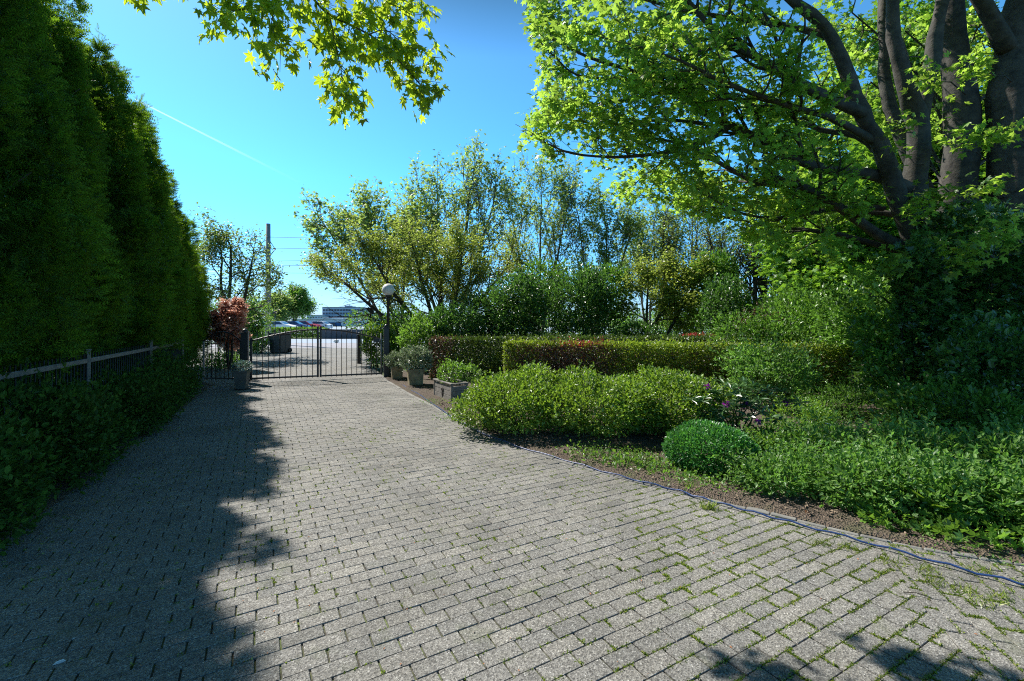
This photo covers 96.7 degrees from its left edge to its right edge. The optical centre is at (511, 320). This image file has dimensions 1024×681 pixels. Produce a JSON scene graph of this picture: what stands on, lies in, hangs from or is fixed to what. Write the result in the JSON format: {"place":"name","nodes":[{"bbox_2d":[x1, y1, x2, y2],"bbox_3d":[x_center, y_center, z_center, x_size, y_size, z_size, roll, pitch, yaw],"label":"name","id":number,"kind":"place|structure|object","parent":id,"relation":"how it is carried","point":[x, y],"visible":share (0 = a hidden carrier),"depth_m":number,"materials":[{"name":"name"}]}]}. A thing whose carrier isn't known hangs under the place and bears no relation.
{"place":"outdoors","nodes":[
{"label":"outdoors","id":0,"kind":"place"},
{"bbox_2d":[257,320,687,375],"bbox_3d":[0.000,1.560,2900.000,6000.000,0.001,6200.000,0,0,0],"label":"ground","id":1,"kind":"structure","parent":0,"point":[379,369],"depth_m":39.03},
{"bbox_2d":[0,382,212,540],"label":"planting strip","id":2,"kind":"object","parent":1,"relation":"on","point":[63,494],"visible":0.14,"depth_m":4.28,"materials":[{"name":"soil"}]},
{"bbox_2d":[0,184,25,402],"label":"conifer","id":3,"kind":"object","parent":2,"relation":"on","point":[5,332],"visible":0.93,"depth_m":4.10,"materials":[{"name":"green plant"}]},
{"bbox_2d":[0,384,84,555],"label":"shrub","id":4,"kind":"object","parent":2,"relation":"on","point":[13,502],"visible":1,"depth_m":3.08,"materials":[{"name":"green plant"}]},
{"bbox_2d":[0,0,122,418],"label":"conifer","id":5,"kind":"object","parent":2,"relation":"on","point":[28,267],"visible":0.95,"depth_m":4.80,"materials":[{"name":"green plant"}]},
{"bbox_2d":[0,357,125,506],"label":"shrub","id":6,"kind":"object","parent":2,"relation":"on","point":[28,398],"visible":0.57,"depth_m":3.91,"materials":[{"name":"green plant"}]},
{"bbox_2d":[0,0,135,387],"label":"conifer","id":7,"kind":"object","parent":2,"relation":"on","point":[65,35],"visible":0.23,"depth_m":5.96,"materials":[{"name":"green plant"}]},
{"bbox_2d":[0,371,152,479],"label":"shrub","id":8,"kind":"object","parent":2,"relation":"on","point":[121,425],"visible":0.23,"depth_m":4.64,"materials":[{"name":"green plant"}]},
{"bbox_2d":[0,337,183,471],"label":"rail fence","id":9,"kind":"object","parent":2,"relation":"on","point":[86,360],"visible":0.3,"depth_m":5.20,"materials":[{"name":"black metal"}]},
{"bbox_2d":[4,23,183,384],"bbox_3d":[-6.725,-1.472,7.138,2.637,6.146,2.561,0,0,-31],"label":"conifer","id":10,"kind":"object","parent":2,"relation":"on","point":[136,218],"visible":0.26,"depth_m":7.26,"materials":[{"name":"green plant"}]},
{"bbox_2d":[33,357,186,443],"bbox_3d":[-5.053,1.005,5.486,1.417,1.058,1.758,0,0,0],"label":"shrub","id":11,"kind":"object","parent":2,"relation":"on","point":[131,394],"visible":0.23,"depth_m":5.75,"materials":[{"name":"green plant"}]},
{"bbox_2d":[38,93,195,363],"bbox_3d":[-7.428,-1.387,8.368,2.675,5.974,2.603,0,0,18],"label":"conifer","id":12,"kind":"object","parent":2,"relation":"on","point":[158,191],"visible":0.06,"depth_m":8.67,"materials":[{"name":"green plant"}]},
{"bbox_2d":[69,355,201,428],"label":"shrub","id":13,"kind":"object","parent":2,"relation":"on","point":[174,381],"visible":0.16,"depth_m":6.69,"materials":[{"name":"green plant"}]},
{"bbox_2d":[109,350,195,413],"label":"shrub","id":14,"kind":"object","parent":2,"relation":"on","point":[163,363],"visible":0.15,"depth_m":7.46,"materials":[{"name":"green plant"}]},
{"bbox_2d":[131,118,191,341],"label":"conifer","id":15,"kind":"object","parent":2,"relation":"on","point":[156,144],"visible":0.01,"depth_m":9.91,"materials":[{"name":"green plant"}]},
{"bbox_2d":[142,353,205,398],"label":"shrub","id":16,"kind":"object","parent":2,"relation":"on","point":[189,381],"visible":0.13,"depth_m":8.52,"materials":[{"name":"green plant"}]},
{"bbox_2d":[167,174,201,359],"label":"conifer","id":17,"kind":"object","parent":2,"relation":"on","point":[188,319],"visible":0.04,"depth_m":11.20,"materials":[{"name":"green plant"}]},
{"bbox_2d":[171,343,205,384],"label":"shrub","id":18,"kind":"object","parent":2,"relation":"on","point":[192,352],"visible":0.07,"depth_m":9.70,"materials":[{"name":"green plant"}]},
{"bbox_2d":[190,202,293,351],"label":"dark tree","id":19,"kind":"object","parent":1,"relation":"on","point":[219,238],"visible":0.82,"depth_m":18.09,"materials":[{"name":"green plant"}]},
{"bbox_2d":[190,348,383,381],"bbox_3d":[-12.710,1.512,18.060,18.580,0.001,13.880,0,0,0],"label":"driveway outside","id":20,"kind":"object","parent":1,"relation":"on","point":[328,361],"visible":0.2,"depth_m":15.23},
{"bbox_2d":[172,203,211,356],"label":"conifer","id":21,"kind":"object","parent":20,"relation":"on","point":[200,300],"visible":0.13,"depth_m":12.45,"materials":[{"name":"green plant"}]},
{"bbox_2d":[180,218,212,367],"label":"conifer","id":22,"kind":"object","parent":20,"relation":"on","point":[202,271],"visible":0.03,"depth_m":13.73,"materials":[{"name":"green plant"}]},
{"bbox_2d":[193,351,239,368],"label":"evergreen shrub","id":23,"kind":"object","parent":20,"relation":"on","point":[218,363],"visible":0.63,"depth_m":14.21,"materials":[{"name":"green plant"}]},
{"bbox_2d":[205,295,251,369],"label":"red maple","id":24,"kind":"object","parent":20,"relation":"on","point":[230,316],"visible":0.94,"depth_m":13.83,"materials":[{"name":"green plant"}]},
{"bbox_2d":[213,286,266,351],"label":"evergreen shrub","id":25,"kind":"object","parent":20,"relation":"on","point":[251,320],"visible":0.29,"depth_m":20.85,"materials":[{"name":"green plant"}]},
{"bbox_2d":[244,294,275,345],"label":"evergreen shrub","id":26,"kind":"object","parent":20,"relation":"on","point":[260,326],"visible":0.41,"depth_m":21.81,"materials":[{"name":"green plant"}]},
{"bbox_2d":[269,333,291,352],"bbox_3d":[-10.809,1.040,21.215,0.740,0.920,0.720,0,0,17],"label":"wheelie bin","id":27,"kind":"object","parent":20,"relation":"on","point":[274,341],"visible":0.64,"depth_m":20.94,"materials":[{"name":"plastic"}]},
{"bbox_2d":[359,318,397,367],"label":"hedge shrub","id":28,"kind":"object","parent":20,"relation":"on","point":[378,328],"visible":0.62,"depth_m":14.37,"materials":[{"name":"green plant"}]},
{"bbox_2d":[123,0,455,129],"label":"maple tree","id":29,"kind":"object","parent":1,"relation":"on","point":[331,42],"visible":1,"depth_m":3.73,"materials":[{"name":"green plant"}]},
{"bbox_2d":[252,326,326,337],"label":"road hedge","id":30,"kind":"object","parent":1,"relation":"on","point":[304,333],"visible":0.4,"depth_m":39.08,"materials":[{"name":"green plant"}]},
{"bbox_2d":[285,281,323,320],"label":"park tree","id":31,"kind":"object","parent":1,"relation":"on","point":[300,296],"visible":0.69,"depth_m":79.10,"materials":[{"name":"green plant"}]},
{"bbox_2d":[322,306,367,318],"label":"office building","id":32,"kind":"structure","parent":1,"relation":"on","point":[341,311],"depth_m":340.87,"materials":[{"name":"grey glass"}]},
{"bbox_2d":[288,174,440,348],"bbox_3d":[-6.329,-2.388,20.427,6.980,8.058,4.269,0,0,0],"label":"ash tree","id":33,"kind":"object","parent":1,"relation":"on","point":[370,212],"visible":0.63,"depth_m":20.01,"materials":[{"name":"green plant"}]},
{"bbox_2d":[379,302,427,363],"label":"hedge shrub","id":34,"kind":"object","parent":1,"relation":"on","point":[393,326],"visible":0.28,"depth_m":15.31,"materials":[{"name":"green plant"}]},
{"bbox_2d":[344,305,631,335],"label":"tree belt","id":35,"kind":"object","parent":1,"relation":"on","point":[355,314],"visible":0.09,"depth_m":45.48,"materials":[{"name":"green plant"}]},
{"bbox_2d":[295,327,709,333],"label":"car park","id":36,"kind":"structure","parent":1,"relation":"on","point":[412,332],"depth_m":85.03,"materials":[{"name":"grey asphalt"}]},
{"bbox_2d":[259,285,300,320],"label":"park tree","id":37,"kind":"object","parent":36,"relation":"on","point":[280,303],"visible":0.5,"depth_m":75.39,"materials":[{"name":"green plant"}]},
{"bbox_2d":[610,198,701,333],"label":"ash tree","id":38,"kind":"object","parent":1,"relation":"on","point":[641,245],"visible":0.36,"depth_m":24.84,"materials":[{"name":"green plant"}]},
{"bbox_2d":[626,184,743,334],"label":"dark tree","id":39,"kind":"object","parent":1,"relation":"on","point":[694,226],"visible":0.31,"depth_m":23.64,"materials":[{"name":"green plant"}]},
{"bbox_2d":[382,376,1023,566],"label":"kerb","id":40,"kind":"structure","parent":1,"relation":"on","point":[967,555],"depth_m":3.58,"materials":[{"name":"concrete"}]},
{"bbox_2d":[385,347,1023,564],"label":"planting bed","id":41,"kind":"object","parent":1,"relation":"on","point":[846,521],"visible":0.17,"depth_m":4.21,"materials":[{"name":"soil"}]},
{"bbox_2d":[383,324,389,376],"bbox_3d":[-3.320,0.850,12.030,0.160,1.500,0.160,0,0,-20],"label":"gate post","id":42,"kind":"object","parent":41,"relation":"on","point":[386,327],"visible":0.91,"depth_m":11.97,"materials":[{"name":"black metal"}]},
{"bbox_2d":[320,325,383,376],"bbox_3d":[-4.116,0.764,11.724,1.550,1.352,0.086,0,0,-20],"label":"gate leaf","id":43,"kind":"object","parent":42,"relation":"attached to","point":[376,339],"visible":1,"depth_m":11.73,"materials":[{"name":"black metal"}]},
{"bbox_2d":[407,368,423,384],"bbox_3d":[-2.220,1.305,10.450,0.360,0.390,0.360,0,0,-20],"label":"stone planter","id":44,"kind":"object","parent":41,"relation":"on","point":[414,377],"visible":0.78,"depth_m":10.30,"materials":[{"name":"stone"}]},
{"bbox_2d":[394,343,436,372],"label":"variegated shrub","id":45,"kind":"object","parent":44,"relation":"in","point":[423,356],"visible":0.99,"depth_m":10.32,"materials":[{"name":"green plant"}]},
{"bbox_2d":[392,311,445,371],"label":"evergreen shrub","id":46,"kind":"object","parent":41,"relation":"on","point":[423,338],"visible":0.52,"depth_m":12.96,"materials":[{"name":"green plant"}]},
{"bbox_2d":[299,195,541,358],"bbox_3d":[-3.369,-1.398,16.597,9.060,6.143,4.616,0,0,0],"label":"hawthorn tree","id":47,"kind":"object","parent":41,"relation":"on","point":[450,249],"visible":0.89,"depth_m":16.08,"materials":[{"name":"green plant"}]},
{"bbox_2d":[433,378,468,400],"bbox_3d":[-1.189,1.328,8.748,0.362,0.345,0.876,0,0,-32],"label":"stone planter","id":48,"kind":"object","parent":41,"relation":"on","point":[447,390],"visible":0.86,"depth_m":8.50,"materials":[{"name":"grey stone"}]},
{"bbox_2d":[436,356,483,383],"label":"bedding plant","id":49,"kind":"object","parent":48,"relation":"in","point":[462,367],"visible":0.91,"depth_m":8.87,"materials":[{"name":"green plant"}]},
{"bbox_2d":[380,129,523,334],"bbox_3d":[-3.059,-3.847,21.961,7.242,10.965,4.978,0,0,0],"label":"ash tree","id":50,"kind":"object","parent":41,"relation":"on","point":[473,185],"visible":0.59,"depth_m":21.64,"materials":[{"name":"green plant"}]},
{"bbox_2d":[421,299,489,368],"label":"evergreen shrub","id":51,"kind":"object","parent":41,"relation":"on","point":[444,325],"visible":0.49,"depth_m":13.37,"materials":[{"name":"green plant"}]},
{"bbox_2d":[453,287,509,364],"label":"evergreen shrub","id":52,"kind":"object","parent":41,"relation":"on","point":[481,297],"visible":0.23,"depth_m":14.78,"materials":[{"name":"green plant"}]},
{"bbox_2d":[445,360,569,436],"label":"mounded shrub","id":53,"kind":"object","parent":41,"relation":"on","point":[497,407],"visible":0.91,"depth_m":5.91,"materials":[{"name":"green plant"}]},
{"bbox_2d":[481,264,550,367],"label":"evergreen shrub","id":54,"kind":"object","parent":41,"relation":"on","point":[519,314],"visible":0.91,"depth_m":13.69,"materials":[{"name":"green plant"}]},
{"bbox_2d":[512,257,573,336],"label":"evergreen shrub","id":55,"kind":"object","parent":41,"relation":"on","point":[546,271],"visible":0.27,"depth_m":16.71,"materials":[{"name":"green plant"}]},
{"bbox_2d":[483,141,608,331],"bbox_3d":[1.534,-3.881,24.187,6.814,10.999,5.348,0,0,-23],"label":"ash tree","id":56,"kind":"object","parent":41,"relation":"on","point":[553,238],"visible":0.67,"depth_m":23.80,"materials":[{"name":"green plant"}]},
{"bbox_2d":[538,259,621,362],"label":"evergreen shrub","id":57,"kind":"object","parent":41,"relation":"on","point":[596,292],"visible":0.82,"depth_m":13.94,"materials":[{"name":"green plant"}]},
{"bbox_2d":[528,359,657,438],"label":"mounded shrub","id":58,"kind":"object","parent":41,"relation":"on","point":[577,408],"visible":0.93,"depth_m":5.62,"materials":[{"name":"green plant"}]},
{"bbox_2d":[549,167,653,335],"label":"ash tree","id":59,"kind":"object","parent":41,"relation":"on","point":[626,232],"visible":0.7,"depth_m":23.07,"materials":[{"name":"green plant"}]},
{"bbox_2d":[428,332,791,378],"bbox_3d":[2.708,0.926,11.969,9.901,1.288,0.976,0,0,-4],"label":"beech hedge","id":60,"kind":"object","parent":41,"relation":"on","point":[473,340],"visible":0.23,"depth_m":11.59,"materials":[{"name":"green plant"}]},
{"bbox_2d":[580,260,640,353],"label":"evergreen shrub","id":61,"kind":"object","parent":41,"relation":"on","point":[611,278],"visible":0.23,"depth_m":16.07,"materials":[{"name":"green plant"}]},
{"bbox_2d":[610,316,664,363],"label":"evergreen shrub","id":62,"kind":"object","parent":41,"relation":"on","point":[633,325],"visible":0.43,"depth_m":14.29,"materials":[{"name":"green plant"}]},
{"bbox_2d":[614,244,719,334],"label":"hawthorn tree","id":63,"kind":"object","parent":41,"relation":"on","point":[673,291],"visible":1,"depth_m":15.43,"materials":[{"name":"green plant"}]},
{"bbox_2d":[604,362,743,436],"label":"mounded shrub","id":64,"kind":"object","parent":41,"relation":"on","point":[669,388],"visible":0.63,"depth_m":5.61,"materials":[{"name":"green plant"}]},
{"bbox_2d":[502,336,851,397],"bbox_3d":[3.107,0.926,9.536,6.868,1.218,0.793,0,0,16],"label":"beech hedge","id":65,"kind":"object","parent":41,"relation":"on","point":[694,354],"visible":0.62,"depth_m":9.43,"materials":[{"name":"green plant"}]},
{"bbox_2d":[661,418,762,475],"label":"ball shrub","id":66,"kind":"object","parent":41,"relation":"on","point":[712,440],"visible":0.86,"depth_m":4.47,"materials":[{"name":"green plant"}]},
{"bbox_2d":[406,396,1023,569],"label":"weeds","id":67,"kind":"object","parent":41,"relation":"on","point":[639,456],"visible":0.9,"depth_m":4.57,"materials":[{"name":"green plant"}]},
{"bbox_2d":[684,247,748,351],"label":"evergreen shrub","id":68,"kind":"object","parent":41,"relation":"on","point":[723,258],"visible":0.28,"depth_m":15.57,"materials":[{"name":"green plant"}]},
{"bbox_2d":[693,271,756,335],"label":"evergreen shrub","id":69,"kind":"object","parent":41,"relation":"on","point":[740,297],"visible":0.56,"depth_m":13.38,"materials":[{"name":"green plant"}]},
{"bbox_2d":[704,306,772,377],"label":"garden shrub","id":70,"kind":"object","parent":41,"relation":"on","point":[744,327],"visible":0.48,"depth_m":10.61,"materials":[{"name":"green plant"}]},
{"bbox_2d":[681,376,810,441],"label":"rhododendron","id":71,"kind":"object","parent":41,"relation":"on","point":[747,403],"visible":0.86,"depth_m":5.38,"materials":[{"name":"green plant"}]},
{"bbox_2d":[512,0,1023,377],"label":"maple tree","id":72,"kind":"object","parent":41,"relation":"on","point":[912,194],"visible":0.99,"depth_m":6.83,"materials":[{"name":"green plant"}]},
{"bbox_2d":[706,329,835,411],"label":"garden shrub","id":73,"kind":"object","parent":41,"relation":"on","point":[804,376],"visible":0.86,"depth_m":7.51,"materials":[{"name":"green plant"}]},
{"bbox_2d":[733,412,835,458],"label":"perennial","id":74,"kind":"object","parent":41,"relation":"on","point":[759,436],"visible":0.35,"depth_m":4.92,"materials":[{"name":"green plant"}]},
{"bbox_2d":[705,431,871,499],"bbox_3d":[2.450,1.262,4.047,1.345,0.511,1.086,0,0,-22],"label":"perennial","id":75,"kind":"object","parent":41,"relation":"on","point":[786,464],"visible":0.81,"depth_m":3.95,"materials":[{"name":"green plant"}]},
{"bbox_2d":[745,279,851,376],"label":"garden shrub","id":76,"kind":"object","parent":41,"relation":"on","point":[776,325],"visible":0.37,"depth_m":10.43,"materials":[{"name":"green plant"}]},
{"bbox_2d":[759,392,842,430],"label":"fern bush","id":77,"kind":"object","parent":41,"relation":"on","point":[820,411],"visible":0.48,"depth_m":5.83,"materials":[{"name":"green plant"}]},
{"bbox_2d":[754,407,905,469],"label":"perennial","id":78,"kind":"object","parent":41,"relation":"on","point":[826,428],"visible":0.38,"depth_m":4.67,"materials":[{"name":"green plant"}]},
{"bbox_2d":[746,152,936,369],"bbox_3d":[9.425,-1.468,12.490,5.650,6.407,4.588,0,0,0],"label":"young maple","id":79,"kind":"object","parent":41,"relation":"on","point":[805,269],"visible":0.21,"depth_m":12.20,"materials":[{"name":"green plant"}]},
{"bbox_2d":[785,376,908,429],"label":"fern bush","id":80,"kind":"object","parent":41,"relation":"on","point":[837,395],"visible":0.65,"depth_m":6.63,"materials":[{"name":"green plant"}]},
{"bbox_2d":[794,270,903,396],"bbox_3d":[6.874,0.289,8.742,2.296,2.531,1.953,0,0,-14],"label":"garden shrub","id":81,"kind":"object","parent":41,"relation":"on","point":[838,334],"visible":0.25,"depth_m":8.62,"materials":[{"name":"green plant"}]},
{"bbox_2d":[741,14,986,287],"bbox_3d":[12.953,-4.376,13.934,11.429,12.096,7.342,0,0,8],"label":"young maple","id":82,"kind":"object","parent":41,"relation":"on","point":[863,150],"visible":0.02,"depth_m":13.59,"materials":[{"name":"green plant"}]},
{"bbox_2d":[742,0,1001,261],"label":"young maple","id":83,"kind":"object","parent":41,"relation":"on","point":[923,8],"visible":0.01,"depth_m":15.01,"materials":[{"name":"green plant"}]},
{"bbox_2d":[792,430,971,524],"bbox_3d":[2.950,1.218,3.719,1.230,0.616,1.158,0,0,0],"label":"perennial","id":84,"kind":"object","parent":41,"relation":"on","point":[845,472],"visible":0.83,"depth_m":3.59,"materials":[{"name":"green plant"}]},
{"bbox_2d":[791,247,988,354],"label":"young maple","id":85,"kind":"object","parent":41,"relation":"on","point":[831,273],"visible":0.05,"depth_m":11.34,"materials":[{"name":"green plant"}]},
{"bbox_2d":[836,297,991,415],"bbox_3d":[6.081,0.555,6.918,1.905,1.941,1.819,0,0,43],"label":"laurel shrub","id":86,"kind":"object","parent":41,"relation":"on","point":[882,349],"visible":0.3,"depth_m":6.91,"materials":[{"name":"green plant"}]},
{"bbox_2d":[819,406,1022,476],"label":"perennial","id":87,"kind":"object","parent":41,"relation":"on","point":[910,431],"visible":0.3,"depth_m":4.17,"materials":[{"name":"green plant"}]},
{"bbox_2d":[883,224,969,425],"bbox_3d":[5.751,0.100,6.432,0.875,2.887,0.854,0,0,0],"label":"ivy","id":88,"kind":"object","parent":41,"relation":"on","point":[907,290],"visible":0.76,"depth_m":6.30,"materials":[{"name":"green plant"}]},
{"bbox_2d":[899,482,970,516],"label":"dock plant","id":89,"kind":"object","parent":41,"relation":"on","point":[931,505],"visible":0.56,"depth_m":3.26,"materials":[{"name":"green plant"}]},
{"bbox_2d":[854,496,1023,552],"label":"ground cover","id":90,"kind":"object","parent":41,"relation":"on","point":[943,525],"visible":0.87,"depth_m":3.12,"materials":[{"name":"green plant"}]},
{"bbox_2d":[860,371,1023,450],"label":"laurel shrub","id":91,"kind":"object","parent":41,"relation":"on","point":[924,398],"visible":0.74,"depth_m":5.19,"materials":[{"name":"green plant"}]},
{"bbox_2d":[902,13,988,187],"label":"young maple","id":92,"kind":"object","parent":41,"relation":"on","point":[982,168],"visible":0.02,"depth_m":12.28,"materials":[{"name":"green plant"}]},
{"bbox_2d":[871,443,1023,530],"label":"perennial","id":93,"kind":"object","parent":41,"relation":"on","point":[945,485],"visible":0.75,"depth_m":3.28,"materials":[{"name":"green plant"}]},
{"bbox_2d":[903,308,1023,435],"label":"laurel shrub","id":94,"kind":"object","parent":41,"relation":"on","point":[1010,340],"visible":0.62,"depth_m":5.48,"materials":[{"name":"green plant"}]},
{"bbox_2d":[904,196,1023,423],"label":"ivy","id":95,"kind":"object","parent":41,"relation":"on","point":[1002,295],"visible":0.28,"depth_m":6.36,"materials":[{"name":"green plant"}]},
{"bbox_2d":[922,409,1023,484],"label":"perennial","id":96,"kind":"object","parent":41,"relation":"on","point":[1014,443],"visible":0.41,"depth_m":3.95,"materials":[{"name":"green plant"}]},
{"bbox_2d":[952,453,1023,534],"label":"perennial","id":97,"kind":"object","parent":41,"relation":"on","point":[1019,521],"visible":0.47,"depth_m":3.15,"materials":[{"name":"green plant"}]},
{"bbox_2d":[680,192,780,312],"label":"dark tree","id":98,"kind":"object","parent":1,"relation":"on","point":[759,282],"visible":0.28,"depth_m":20.20,"materials":[{"name":"green plant"}]},
{"bbox_2d":[0,376,1023,680],"bbox_3d":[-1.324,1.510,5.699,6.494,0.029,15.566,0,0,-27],"label":"paving","id":99,"kind":"structure","parent":0,"point":[378,404],"depth_m":2.69,"materials":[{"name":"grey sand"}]},
{"bbox_2d":[240,329,249,367],"bbox_3d":[-6.410,0.900,10.920,0.180,1.400,0.180,0,0,-20],"label":"gate post","id":100,"kind":"object","parent":99,"relation":"on","point":[244,344],"visible":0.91,"depth_m":10.86,"materials":[{"name":"black metal"}]},
{"bbox_2d":[202,331,240,379],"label":"garden gate","id":101,"kind":"structure","parent":100,"relation":"attached to","point":[215,378],"depth_m":10.98,"materials":[{"name":"grey metal"}]},
{"bbox_2d":[249,324,318,380],"bbox_3d":[-5.611,0.776,11.181,1.593,1.377,0.082,0,0,-20],"label":"gate leaf","id":102,"kind":"object","parent":100,"relation":"attached to","point":[285,376],"visible":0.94,"depth_m":11.23,"materials":[{"name":"black metal"}]},
{"bbox_2d":[0,426,1023,680],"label":"joint moss","id":103,"kind":"object","parent":99,"relation":"on","point":[850,610],"visible":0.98,"depth_m":2.57,"materials":[{"name":"green plant"}]},
{"bbox_2d":[405,386,1023,585],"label":"garden hose","id":104,"kind":"object","parent":99,"relation":"on","point":[964,569],"visible":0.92,"depth_m":3.33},
{"bbox_2d":[44,0,1004,319],"label":"sky","id":105,"kind":"structure","parent":0,"point":[241,147],"materials":[{"name":"blue"}]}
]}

